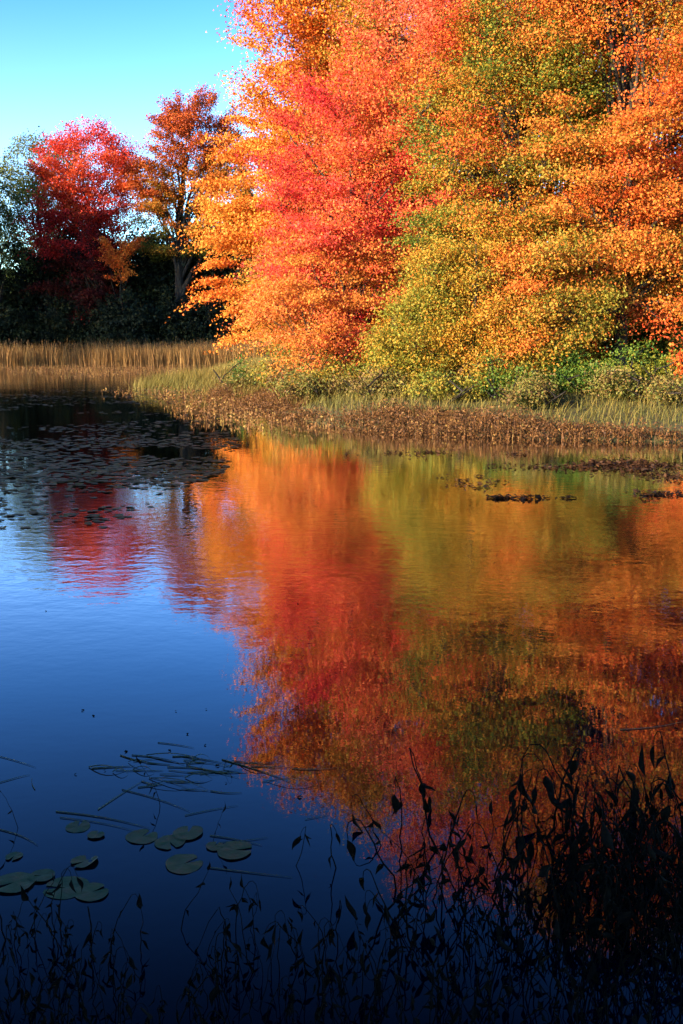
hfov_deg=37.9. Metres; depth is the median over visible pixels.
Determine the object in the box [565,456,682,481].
weed mat
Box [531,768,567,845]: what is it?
pickerelweed
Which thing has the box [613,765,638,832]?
pickerelweed
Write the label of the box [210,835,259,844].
floating straw
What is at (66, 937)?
pickerelweed
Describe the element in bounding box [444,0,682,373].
maple tree
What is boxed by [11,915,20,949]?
pickerelweed
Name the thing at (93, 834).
lily pad
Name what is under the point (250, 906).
pickerelweed
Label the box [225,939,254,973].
pickerelweed
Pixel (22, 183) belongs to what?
willow tree
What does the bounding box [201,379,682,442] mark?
shore weeds
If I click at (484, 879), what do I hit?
pickerelweed
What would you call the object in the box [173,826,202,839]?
lily pad
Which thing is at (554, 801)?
pickerelweed
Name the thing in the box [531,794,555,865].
pickerelweed
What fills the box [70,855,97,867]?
lily pad
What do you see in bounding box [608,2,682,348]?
maple tree
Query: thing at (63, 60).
sky
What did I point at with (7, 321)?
shrub
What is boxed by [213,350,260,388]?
shrub
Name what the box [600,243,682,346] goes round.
shrub
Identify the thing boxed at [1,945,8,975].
pickerelweed
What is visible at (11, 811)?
pickerelweed
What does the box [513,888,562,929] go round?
pickerelweed
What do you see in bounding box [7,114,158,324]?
maple tree
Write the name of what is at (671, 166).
maple tree
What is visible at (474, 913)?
pickerelweed
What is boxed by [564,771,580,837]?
pickerelweed
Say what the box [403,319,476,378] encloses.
shrub
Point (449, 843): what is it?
pickerelweed
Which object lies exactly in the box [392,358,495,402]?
shrub
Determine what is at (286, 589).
water
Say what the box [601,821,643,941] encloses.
pickerelweed
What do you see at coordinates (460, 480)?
weed mat
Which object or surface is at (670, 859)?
pickerelweed
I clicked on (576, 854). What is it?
pickerelweed
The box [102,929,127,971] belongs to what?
pickerelweed
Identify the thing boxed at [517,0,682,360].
maple tree
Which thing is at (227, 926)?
pickerelweed
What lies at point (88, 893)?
lily pad
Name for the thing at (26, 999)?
pickerelweed
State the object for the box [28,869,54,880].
lily pad
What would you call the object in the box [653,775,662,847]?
pickerelweed
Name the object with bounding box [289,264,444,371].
shrub
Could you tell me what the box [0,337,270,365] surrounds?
cattail reeds
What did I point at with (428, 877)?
pickerelweed
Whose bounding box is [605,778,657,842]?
pickerelweed
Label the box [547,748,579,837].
pickerelweed
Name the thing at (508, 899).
pickerelweed
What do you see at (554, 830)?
pickerelweed
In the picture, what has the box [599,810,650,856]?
pickerelweed
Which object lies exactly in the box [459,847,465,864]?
pickerelweed
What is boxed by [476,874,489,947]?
pickerelweed
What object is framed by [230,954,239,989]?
pickerelweed
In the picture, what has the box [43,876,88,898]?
lily pad
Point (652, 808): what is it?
pickerelweed
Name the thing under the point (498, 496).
weed mat
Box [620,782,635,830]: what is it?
pickerelweed
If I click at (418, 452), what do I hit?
weed mat
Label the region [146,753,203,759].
floating straw
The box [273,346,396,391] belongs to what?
shrub
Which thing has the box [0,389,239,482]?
lily pad carpet
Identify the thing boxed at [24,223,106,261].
evergreen tree
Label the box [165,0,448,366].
maple tree
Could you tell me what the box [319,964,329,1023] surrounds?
pickerelweed
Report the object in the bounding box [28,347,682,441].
ground
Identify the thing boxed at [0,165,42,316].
willow tree
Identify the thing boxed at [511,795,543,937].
pickerelweed
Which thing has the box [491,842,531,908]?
pickerelweed
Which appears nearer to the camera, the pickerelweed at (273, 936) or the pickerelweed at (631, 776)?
the pickerelweed at (273, 936)
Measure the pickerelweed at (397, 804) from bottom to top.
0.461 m
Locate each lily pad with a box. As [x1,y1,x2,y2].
[0,872,34,892]
[5,852,22,859]
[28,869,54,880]
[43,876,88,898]
[65,821,89,832]
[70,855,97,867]
[75,882,108,900]
[87,831,104,837]
[125,829,157,843]
[154,835,185,848]
[165,854,202,873]
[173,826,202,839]
[206,842,223,850]
[217,841,251,858]
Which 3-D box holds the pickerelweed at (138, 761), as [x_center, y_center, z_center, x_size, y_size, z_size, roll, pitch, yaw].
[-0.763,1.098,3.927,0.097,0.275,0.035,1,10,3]
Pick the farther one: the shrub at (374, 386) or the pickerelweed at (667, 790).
the shrub at (374, 386)
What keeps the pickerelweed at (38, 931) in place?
in the water
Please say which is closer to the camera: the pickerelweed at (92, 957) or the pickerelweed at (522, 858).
the pickerelweed at (92, 957)
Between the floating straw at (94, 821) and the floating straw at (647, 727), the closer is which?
the floating straw at (94, 821)
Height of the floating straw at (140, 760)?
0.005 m
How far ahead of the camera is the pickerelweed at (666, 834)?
3.58 m
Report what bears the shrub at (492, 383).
on the ground at (573, 412)
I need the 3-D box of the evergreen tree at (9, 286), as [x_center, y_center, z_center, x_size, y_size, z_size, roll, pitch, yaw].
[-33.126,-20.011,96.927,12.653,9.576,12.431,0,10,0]
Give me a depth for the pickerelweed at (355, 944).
2.79 m
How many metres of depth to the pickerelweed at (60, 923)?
2.92 m
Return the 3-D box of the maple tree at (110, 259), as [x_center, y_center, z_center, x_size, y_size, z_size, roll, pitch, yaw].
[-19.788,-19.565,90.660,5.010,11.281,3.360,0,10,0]
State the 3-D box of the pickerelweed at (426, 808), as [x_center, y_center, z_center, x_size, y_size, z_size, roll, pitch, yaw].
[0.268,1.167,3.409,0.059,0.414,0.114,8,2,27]
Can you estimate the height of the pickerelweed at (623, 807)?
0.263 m
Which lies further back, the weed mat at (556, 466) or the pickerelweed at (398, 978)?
the weed mat at (556, 466)
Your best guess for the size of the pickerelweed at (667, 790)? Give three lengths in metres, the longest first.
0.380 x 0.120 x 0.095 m
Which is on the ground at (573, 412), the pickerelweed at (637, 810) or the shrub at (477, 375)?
the shrub at (477, 375)
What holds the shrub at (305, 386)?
on the ground at (573, 412)
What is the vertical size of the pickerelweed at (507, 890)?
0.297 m
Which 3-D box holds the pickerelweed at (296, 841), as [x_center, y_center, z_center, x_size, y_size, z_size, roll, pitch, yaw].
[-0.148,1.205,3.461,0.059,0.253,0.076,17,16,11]
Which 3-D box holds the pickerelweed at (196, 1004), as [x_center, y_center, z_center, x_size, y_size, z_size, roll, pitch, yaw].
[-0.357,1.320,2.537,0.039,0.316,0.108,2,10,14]
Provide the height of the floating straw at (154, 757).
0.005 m
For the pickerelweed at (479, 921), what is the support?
in the water
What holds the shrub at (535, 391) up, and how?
on the ground at (573, 412)
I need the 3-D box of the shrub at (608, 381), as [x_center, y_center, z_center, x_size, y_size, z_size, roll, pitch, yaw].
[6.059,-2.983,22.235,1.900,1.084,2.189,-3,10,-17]
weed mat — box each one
[345,449,463,457]
[436,474,509,488]
[486,493,575,499]
[487,450,659,477]
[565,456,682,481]
[625,487,682,500]
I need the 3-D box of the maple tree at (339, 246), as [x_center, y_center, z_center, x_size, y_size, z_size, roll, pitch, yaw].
[0.476,-9.001,29.299,8.100,10.805,6.504,0,10,0]
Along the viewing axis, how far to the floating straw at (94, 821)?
3.81 m
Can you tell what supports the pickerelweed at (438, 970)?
in the water
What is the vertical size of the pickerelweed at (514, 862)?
0.525 m
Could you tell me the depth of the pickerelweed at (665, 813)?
3.38 m
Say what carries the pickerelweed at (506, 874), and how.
on the water
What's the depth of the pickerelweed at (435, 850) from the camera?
3.18 m
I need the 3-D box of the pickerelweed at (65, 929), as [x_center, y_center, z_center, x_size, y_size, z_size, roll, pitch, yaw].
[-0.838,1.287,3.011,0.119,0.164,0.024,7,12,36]
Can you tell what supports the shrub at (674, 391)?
on the ground at (573, 412)
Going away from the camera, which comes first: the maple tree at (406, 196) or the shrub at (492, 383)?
the shrub at (492, 383)
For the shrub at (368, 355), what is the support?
on the ground at (573, 412)
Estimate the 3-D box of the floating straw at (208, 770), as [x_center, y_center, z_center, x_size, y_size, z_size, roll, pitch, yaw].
[-0.552,1.108,4.255,0.274,0.004,0.005,5,11,27]
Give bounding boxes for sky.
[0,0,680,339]
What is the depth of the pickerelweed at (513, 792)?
3.51 m
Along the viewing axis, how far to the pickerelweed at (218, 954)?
2.81 m
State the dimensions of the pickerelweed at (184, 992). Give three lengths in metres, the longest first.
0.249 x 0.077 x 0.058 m
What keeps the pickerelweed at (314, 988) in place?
in the water
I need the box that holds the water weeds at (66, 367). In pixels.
[1,363,346,433]
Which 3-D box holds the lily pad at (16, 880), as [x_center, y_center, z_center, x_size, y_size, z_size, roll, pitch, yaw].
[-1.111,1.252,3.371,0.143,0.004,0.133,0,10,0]
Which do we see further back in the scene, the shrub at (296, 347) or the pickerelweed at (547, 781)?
the shrub at (296, 347)
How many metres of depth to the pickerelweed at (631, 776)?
3.55 m
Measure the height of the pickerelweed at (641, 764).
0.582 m
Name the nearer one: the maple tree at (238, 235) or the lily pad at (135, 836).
the lily pad at (135, 836)
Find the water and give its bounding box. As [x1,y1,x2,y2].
[0,365,682,1023]
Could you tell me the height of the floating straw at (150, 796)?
0.004 m
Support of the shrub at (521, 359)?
on the ground at (573, 412)
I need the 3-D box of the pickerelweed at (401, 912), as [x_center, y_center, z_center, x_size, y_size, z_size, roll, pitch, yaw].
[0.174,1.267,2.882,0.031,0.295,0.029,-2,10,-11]
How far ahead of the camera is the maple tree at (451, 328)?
23.71 m
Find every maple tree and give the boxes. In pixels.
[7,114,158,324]
[93,233,148,306]
[116,83,259,345]
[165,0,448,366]
[210,11,402,366]
[217,7,494,383]
[274,0,537,370]
[276,0,472,365]
[328,0,618,289]
[349,202,596,385]
[365,0,682,365]
[398,48,661,302]
[444,0,666,311]
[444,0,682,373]
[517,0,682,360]
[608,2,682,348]
[643,0,682,335]
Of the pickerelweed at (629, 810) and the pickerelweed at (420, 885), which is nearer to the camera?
the pickerelweed at (420, 885)
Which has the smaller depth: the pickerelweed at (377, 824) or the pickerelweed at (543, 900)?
the pickerelweed at (543, 900)
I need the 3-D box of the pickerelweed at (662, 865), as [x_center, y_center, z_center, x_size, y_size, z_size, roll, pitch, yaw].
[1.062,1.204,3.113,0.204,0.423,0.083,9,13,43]
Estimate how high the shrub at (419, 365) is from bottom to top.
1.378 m
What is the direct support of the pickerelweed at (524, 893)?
in the water
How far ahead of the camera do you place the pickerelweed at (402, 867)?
3.26 m
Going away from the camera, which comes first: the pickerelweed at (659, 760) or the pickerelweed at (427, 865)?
the pickerelweed at (427, 865)
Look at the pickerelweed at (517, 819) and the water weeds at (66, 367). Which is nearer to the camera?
the pickerelweed at (517, 819)
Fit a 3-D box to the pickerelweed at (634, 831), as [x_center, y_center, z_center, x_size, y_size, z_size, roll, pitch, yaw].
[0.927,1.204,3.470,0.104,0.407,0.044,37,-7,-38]
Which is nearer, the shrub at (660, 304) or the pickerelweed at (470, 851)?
the pickerelweed at (470, 851)
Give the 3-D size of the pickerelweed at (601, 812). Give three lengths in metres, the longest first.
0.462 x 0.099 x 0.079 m
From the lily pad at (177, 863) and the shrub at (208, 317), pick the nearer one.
the lily pad at (177, 863)
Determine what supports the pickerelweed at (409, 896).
on the water
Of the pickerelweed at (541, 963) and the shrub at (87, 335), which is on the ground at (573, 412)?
the shrub at (87, 335)
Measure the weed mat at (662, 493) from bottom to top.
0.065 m
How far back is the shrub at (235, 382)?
34.01 m
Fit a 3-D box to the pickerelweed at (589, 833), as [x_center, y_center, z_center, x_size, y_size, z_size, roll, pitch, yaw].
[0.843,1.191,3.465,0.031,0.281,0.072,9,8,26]
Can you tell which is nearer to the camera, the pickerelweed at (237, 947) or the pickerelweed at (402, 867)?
the pickerelweed at (237, 947)
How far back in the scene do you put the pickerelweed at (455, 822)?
3.65 m
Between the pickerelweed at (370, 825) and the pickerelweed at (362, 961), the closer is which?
the pickerelweed at (362, 961)
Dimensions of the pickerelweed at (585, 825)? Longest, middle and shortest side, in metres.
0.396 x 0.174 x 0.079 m
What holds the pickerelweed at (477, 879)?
in the water
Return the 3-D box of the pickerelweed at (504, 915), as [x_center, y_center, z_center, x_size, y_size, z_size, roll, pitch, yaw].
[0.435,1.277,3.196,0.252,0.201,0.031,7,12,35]
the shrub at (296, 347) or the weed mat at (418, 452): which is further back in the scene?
the shrub at (296, 347)
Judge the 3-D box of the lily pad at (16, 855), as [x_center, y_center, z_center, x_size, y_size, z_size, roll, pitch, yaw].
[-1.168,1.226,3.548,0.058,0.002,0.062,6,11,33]
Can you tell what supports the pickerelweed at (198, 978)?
in the water
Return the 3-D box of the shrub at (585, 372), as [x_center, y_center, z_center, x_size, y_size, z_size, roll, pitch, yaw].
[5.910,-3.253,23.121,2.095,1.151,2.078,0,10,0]
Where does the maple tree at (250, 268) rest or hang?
on the ground at (573, 412)
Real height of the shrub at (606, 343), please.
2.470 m
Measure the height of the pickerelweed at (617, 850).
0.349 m
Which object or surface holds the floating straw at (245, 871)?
on the water
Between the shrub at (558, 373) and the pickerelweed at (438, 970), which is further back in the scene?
the shrub at (558, 373)
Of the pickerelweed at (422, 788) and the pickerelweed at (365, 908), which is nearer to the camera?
the pickerelweed at (365, 908)
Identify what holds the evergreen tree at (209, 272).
on the ground at (573, 412)
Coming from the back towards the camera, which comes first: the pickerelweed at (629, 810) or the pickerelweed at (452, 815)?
the pickerelweed at (629, 810)
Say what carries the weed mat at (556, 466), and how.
on the water
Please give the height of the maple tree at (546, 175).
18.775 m
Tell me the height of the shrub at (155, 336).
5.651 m
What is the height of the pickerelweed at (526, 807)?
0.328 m
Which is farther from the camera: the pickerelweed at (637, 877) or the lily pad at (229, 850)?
the lily pad at (229, 850)
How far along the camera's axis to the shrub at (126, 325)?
89.90 m
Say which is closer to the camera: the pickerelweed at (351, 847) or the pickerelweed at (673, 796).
the pickerelweed at (351, 847)
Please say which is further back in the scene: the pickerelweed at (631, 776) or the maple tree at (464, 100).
the maple tree at (464, 100)
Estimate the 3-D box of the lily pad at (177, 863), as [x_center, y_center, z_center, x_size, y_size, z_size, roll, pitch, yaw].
[-0.552,1.235,3.501,0.130,0.006,0.142,-2,10,-19]
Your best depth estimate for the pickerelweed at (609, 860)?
3.30 m
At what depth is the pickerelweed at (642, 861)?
3.44 m
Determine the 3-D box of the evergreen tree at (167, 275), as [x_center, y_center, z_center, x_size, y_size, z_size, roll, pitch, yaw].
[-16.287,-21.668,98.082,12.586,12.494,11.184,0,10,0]
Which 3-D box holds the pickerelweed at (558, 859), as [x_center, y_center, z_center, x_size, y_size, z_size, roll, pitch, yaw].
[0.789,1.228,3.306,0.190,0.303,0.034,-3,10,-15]
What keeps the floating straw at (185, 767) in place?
on the water
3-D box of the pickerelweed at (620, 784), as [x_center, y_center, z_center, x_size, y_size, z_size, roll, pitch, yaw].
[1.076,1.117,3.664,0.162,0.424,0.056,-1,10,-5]
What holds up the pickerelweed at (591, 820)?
in the water
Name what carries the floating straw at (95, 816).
on the water
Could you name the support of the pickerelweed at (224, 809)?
on the water
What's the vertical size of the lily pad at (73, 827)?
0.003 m
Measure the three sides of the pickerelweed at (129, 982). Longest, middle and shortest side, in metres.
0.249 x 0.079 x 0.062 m
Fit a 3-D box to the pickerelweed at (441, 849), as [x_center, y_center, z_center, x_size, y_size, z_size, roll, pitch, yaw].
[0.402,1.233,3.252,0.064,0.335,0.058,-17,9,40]
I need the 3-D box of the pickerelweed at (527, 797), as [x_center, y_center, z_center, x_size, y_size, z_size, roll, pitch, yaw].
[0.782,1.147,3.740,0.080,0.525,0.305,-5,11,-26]
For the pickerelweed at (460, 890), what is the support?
on the water
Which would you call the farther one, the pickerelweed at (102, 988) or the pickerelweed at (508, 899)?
the pickerelweed at (508, 899)
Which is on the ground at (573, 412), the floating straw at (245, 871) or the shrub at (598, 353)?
the shrub at (598, 353)
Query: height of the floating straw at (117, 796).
0.004 m
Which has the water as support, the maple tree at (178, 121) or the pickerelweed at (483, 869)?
the pickerelweed at (483, 869)
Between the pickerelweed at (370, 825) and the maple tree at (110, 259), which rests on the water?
the pickerelweed at (370, 825)
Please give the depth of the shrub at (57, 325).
92.57 m
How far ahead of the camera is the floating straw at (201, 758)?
4.39 m
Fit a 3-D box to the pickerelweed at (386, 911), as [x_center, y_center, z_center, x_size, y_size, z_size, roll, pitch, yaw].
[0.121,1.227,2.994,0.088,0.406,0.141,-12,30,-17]
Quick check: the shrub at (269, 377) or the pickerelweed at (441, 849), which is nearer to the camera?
the pickerelweed at (441, 849)
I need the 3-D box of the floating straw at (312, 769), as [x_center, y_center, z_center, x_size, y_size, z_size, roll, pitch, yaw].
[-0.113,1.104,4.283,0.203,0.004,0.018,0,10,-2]
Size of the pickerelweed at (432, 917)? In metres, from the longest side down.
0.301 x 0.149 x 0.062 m
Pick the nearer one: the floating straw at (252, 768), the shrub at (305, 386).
the floating straw at (252, 768)
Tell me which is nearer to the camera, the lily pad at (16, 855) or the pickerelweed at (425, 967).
the pickerelweed at (425, 967)
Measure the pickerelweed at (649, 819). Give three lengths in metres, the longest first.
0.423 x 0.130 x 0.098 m
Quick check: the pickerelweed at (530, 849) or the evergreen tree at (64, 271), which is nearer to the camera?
the pickerelweed at (530, 849)
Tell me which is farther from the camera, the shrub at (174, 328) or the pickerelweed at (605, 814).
the shrub at (174, 328)
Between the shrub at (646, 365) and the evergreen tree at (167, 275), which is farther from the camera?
the evergreen tree at (167, 275)
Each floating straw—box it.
[0,829,35,843]
[56,811,147,827]
[60,817,137,831]
[92,766,126,768]
[98,779,144,809]
[120,754,169,764]
[122,789,188,810]
[132,754,183,764]
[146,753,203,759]
[149,777,204,788]
[167,766,218,771]
[179,755,226,763]
[186,765,237,777]
[210,790,241,792]
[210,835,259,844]
[211,867,287,876]
[222,759,289,781]
[292,767,338,769]
[620,721,682,729]
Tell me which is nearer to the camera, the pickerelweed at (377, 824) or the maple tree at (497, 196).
the pickerelweed at (377, 824)
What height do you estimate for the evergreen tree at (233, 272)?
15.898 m
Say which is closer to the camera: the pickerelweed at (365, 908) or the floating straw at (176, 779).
the pickerelweed at (365, 908)
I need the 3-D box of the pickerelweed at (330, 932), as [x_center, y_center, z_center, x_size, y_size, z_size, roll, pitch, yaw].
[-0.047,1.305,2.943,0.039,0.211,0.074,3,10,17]
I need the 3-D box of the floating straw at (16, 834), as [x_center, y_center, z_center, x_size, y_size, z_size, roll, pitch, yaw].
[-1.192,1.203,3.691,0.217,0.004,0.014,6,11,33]
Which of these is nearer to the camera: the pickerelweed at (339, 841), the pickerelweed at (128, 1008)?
the pickerelweed at (128, 1008)
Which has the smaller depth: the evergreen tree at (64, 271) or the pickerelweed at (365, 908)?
the pickerelweed at (365, 908)
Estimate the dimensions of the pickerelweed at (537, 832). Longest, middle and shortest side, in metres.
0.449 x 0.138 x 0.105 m
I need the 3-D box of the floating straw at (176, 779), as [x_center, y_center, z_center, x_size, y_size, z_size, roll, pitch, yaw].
[-0.679,1.119,4.131,0.286,0.023,0.004,4,10,23]
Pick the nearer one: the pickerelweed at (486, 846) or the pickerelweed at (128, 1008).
the pickerelweed at (128, 1008)
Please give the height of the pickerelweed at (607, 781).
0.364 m
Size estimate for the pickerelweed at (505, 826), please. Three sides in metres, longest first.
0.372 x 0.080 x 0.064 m
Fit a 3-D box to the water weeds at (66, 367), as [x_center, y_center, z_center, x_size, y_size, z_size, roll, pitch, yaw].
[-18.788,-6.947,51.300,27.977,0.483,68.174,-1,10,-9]
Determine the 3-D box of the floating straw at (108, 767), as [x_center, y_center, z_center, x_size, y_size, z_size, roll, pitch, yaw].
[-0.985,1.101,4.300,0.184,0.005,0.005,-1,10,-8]
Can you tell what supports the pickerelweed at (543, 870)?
on the water
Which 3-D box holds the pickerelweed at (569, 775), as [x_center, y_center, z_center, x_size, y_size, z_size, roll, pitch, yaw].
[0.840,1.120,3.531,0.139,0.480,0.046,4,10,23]
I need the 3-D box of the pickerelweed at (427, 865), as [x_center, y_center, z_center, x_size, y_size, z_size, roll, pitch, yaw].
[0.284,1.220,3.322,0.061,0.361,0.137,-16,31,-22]
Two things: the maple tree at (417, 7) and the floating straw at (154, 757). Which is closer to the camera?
the floating straw at (154, 757)
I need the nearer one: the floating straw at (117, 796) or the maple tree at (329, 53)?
the floating straw at (117, 796)
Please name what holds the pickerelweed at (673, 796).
in the water
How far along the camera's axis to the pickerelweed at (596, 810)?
3.41 m
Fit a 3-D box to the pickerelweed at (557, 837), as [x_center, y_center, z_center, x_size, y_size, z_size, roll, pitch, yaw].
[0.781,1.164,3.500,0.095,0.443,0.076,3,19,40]
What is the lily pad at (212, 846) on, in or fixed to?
on the water
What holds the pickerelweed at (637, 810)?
in the water
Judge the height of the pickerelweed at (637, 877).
0.439 m
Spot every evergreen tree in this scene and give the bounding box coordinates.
[0,266,49,350]
[2,239,81,354]
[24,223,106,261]
[27,221,134,354]
[83,227,165,311]
[123,227,208,345]
[168,202,262,345]
[203,225,272,343]
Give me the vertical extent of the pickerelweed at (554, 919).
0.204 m
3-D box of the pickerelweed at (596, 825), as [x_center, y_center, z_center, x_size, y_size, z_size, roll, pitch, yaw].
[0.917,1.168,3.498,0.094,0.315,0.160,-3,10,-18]
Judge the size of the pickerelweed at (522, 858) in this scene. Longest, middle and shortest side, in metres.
0.413 x 0.272 x 0.088 m
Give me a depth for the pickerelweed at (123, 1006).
2.67 m
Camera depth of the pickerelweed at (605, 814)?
3.63 m
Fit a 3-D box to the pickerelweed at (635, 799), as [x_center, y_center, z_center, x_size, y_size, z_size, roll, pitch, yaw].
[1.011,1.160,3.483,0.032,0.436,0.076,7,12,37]
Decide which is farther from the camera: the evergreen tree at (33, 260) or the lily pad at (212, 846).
the evergreen tree at (33, 260)
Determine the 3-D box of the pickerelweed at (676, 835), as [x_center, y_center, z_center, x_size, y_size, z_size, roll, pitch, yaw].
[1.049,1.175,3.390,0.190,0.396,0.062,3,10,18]
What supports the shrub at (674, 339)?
on the ground at (573, 412)
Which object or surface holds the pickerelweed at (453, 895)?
on the water
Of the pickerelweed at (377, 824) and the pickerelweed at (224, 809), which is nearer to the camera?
the pickerelweed at (377, 824)
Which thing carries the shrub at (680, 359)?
on the ground at (573, 412)
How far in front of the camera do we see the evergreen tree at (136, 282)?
96.00 m
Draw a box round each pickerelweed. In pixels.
[0,791,17,827]
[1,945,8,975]
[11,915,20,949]
[19,980,32,1023]
[34,913,47,949]
[52,917,74,954]
[55,911,70,973]
[59,928,76,976]
[70,944,95,996]
[89,953,108,1003]
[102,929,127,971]
[106,973,132,1023]
[117,987,126,1020]
[117,993,131,1023]
[136,757,159,804]
[179,968,197,1003]
[185,987,207,1023]
[195,958,207,1003]
[207,918,229,954]
[211,932,242,1021]
[213,804,225,840]
[217,947,229,986]
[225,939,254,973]
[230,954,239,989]
[248,892,257,929]
[260,922,275,1009]
[292,826,310,865]
[312,973,342,1023]
[318,917,334,968]
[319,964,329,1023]
[328,824,340,867]
[343,938,357,988]
[346,819,396,888]
[349,960,364,1017]
[351,794,380,845]
[359,869,403,950]
[360,940,381,1004]
[363,890,398,954]
[371,818,420,881]
[374,961,410,1013]
[387,855,442,908]
[391,777,402,849]
[395,842,446,900]
[395,876,418,923]
[397,901,406,973]
[400,867,426,946]
[404,878,438,924]
[408,798,429,873]
[409,748,436,846]
[410,940,443,1010]
[414,841,430,876]
[414,965,440,1023]
[428,836,463,911]
[438,844,476,899]
[439,823,473,875]
[441,821,461,890]
[448,810,477,875]
[450,789,478,837]
[452,858,491,903]
[453,865,464,914]
[454,822,508,918]
[458,890,512,917]
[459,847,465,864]
[463,870,485,904]
[464,866,481,913]
[465,893,490,960]
[467,859,484,905]
[471,898,480,934]
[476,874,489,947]
[480,800,497,867]
[483,953,552,1023]
[491,827,565,927]
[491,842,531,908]
[494,806,512,876]
[494,879,510,941]
[498,800,538,850]
[499,820,533,886]
[499,936,550,997]
[504,848,511,941]
[505,769,531,845]
[507,886,533,933]
[508,753,554,835]
[510,837,562,960]
[510,865,553,931]
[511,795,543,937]
[513,797,536,829]
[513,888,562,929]
[516,863,553,907]
[517,744,577,835]
[519,803,545,904]
[528,813,560,846]
[528,899,555,929]
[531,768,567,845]
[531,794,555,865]
[541,880,570,909]
[545,785,594,868]
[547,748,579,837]
[549,789,573,858]
[554,840,594,887]
[559,807,588,881]
[559,810,580,862]
[560,764,586,830]
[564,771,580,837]
[573,819,617,878]
[576,779,596,833]
[576,815,592,867]
[581,775,606,856]
[582,803,612,851]
[590,797,612,849]
[591,809,641,859]
[593,822,657,926]
[595,762,633,829]
[595,797,610,837]
[598,796,635,878]
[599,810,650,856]
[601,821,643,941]
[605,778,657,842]
[609,809,621,867]
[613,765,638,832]
[613,795,625,841]
[617,764,653,817]
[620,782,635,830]
[624,781,638,859]
[624,805,679,876]
[625,770,645,826]
[625,783,670,868]
[630,800,662,894]
[632,779,665,869]
[632,820,661,869]
[637,744,648,872]
[643,797,680,854]
[644,843,681,891]
[649,777,682,812]
[649,779,682,815]
[650,731,682,836]
[651,808,674,848]
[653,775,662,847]
[657,846,682,868]
[664,785,682,814]
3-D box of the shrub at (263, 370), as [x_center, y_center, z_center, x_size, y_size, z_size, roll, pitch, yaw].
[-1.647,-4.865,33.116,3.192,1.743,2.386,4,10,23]
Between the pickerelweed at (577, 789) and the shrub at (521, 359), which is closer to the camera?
the pickerelweed at (577, 789)
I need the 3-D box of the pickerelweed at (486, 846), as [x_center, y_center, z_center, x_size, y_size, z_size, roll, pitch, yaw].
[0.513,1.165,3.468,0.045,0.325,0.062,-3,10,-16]
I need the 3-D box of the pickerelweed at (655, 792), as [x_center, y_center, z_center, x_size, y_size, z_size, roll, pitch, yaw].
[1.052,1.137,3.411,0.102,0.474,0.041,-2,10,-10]
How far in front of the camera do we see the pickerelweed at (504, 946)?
2.76 m
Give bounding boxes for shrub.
[0,302,48,353]
[18,292,92,355]
[61,299,117,353]
[92,286,160,349]
[136,297,184,351]
[144,285,216,352]
[181,290,246,350]
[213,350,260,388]
[214,367,267,390]
[246,342,325,387]
[255,334,335,387]
[264,364,360,400]
[265,317,342,366]
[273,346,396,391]
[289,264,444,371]
[337,295,472,374]
[343,361,420,400]
[365,344,462,391]
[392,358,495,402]
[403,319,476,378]
[453,346,555,393]
[465,341,564,383]
[468,347,557,402]
[496,368,569,409]
[513,304,613,365]
[534,342,602,394]
[556,347,641,394]
[568,354,653,400]
[578,269,662,365]
[584,289,682,370]
[599,337,682,392]
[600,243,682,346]
[625,367,682,406]
[632,290,682,369]
[642,343,682,382]
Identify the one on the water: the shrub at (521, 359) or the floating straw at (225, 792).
the floating straw at (225, 792)
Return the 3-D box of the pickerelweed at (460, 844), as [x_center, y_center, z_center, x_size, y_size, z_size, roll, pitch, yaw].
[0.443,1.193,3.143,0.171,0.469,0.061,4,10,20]
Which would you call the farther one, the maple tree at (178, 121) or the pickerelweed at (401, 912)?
the maple tree at (178, 121)
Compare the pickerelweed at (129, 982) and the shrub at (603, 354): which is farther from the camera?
the shrub at (603, 354)
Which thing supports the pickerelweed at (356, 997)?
in the water
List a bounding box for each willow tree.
[0,126,93,265]
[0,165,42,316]
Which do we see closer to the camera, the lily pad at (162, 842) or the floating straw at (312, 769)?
the lily pad at (162, 842)
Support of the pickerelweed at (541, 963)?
in the water

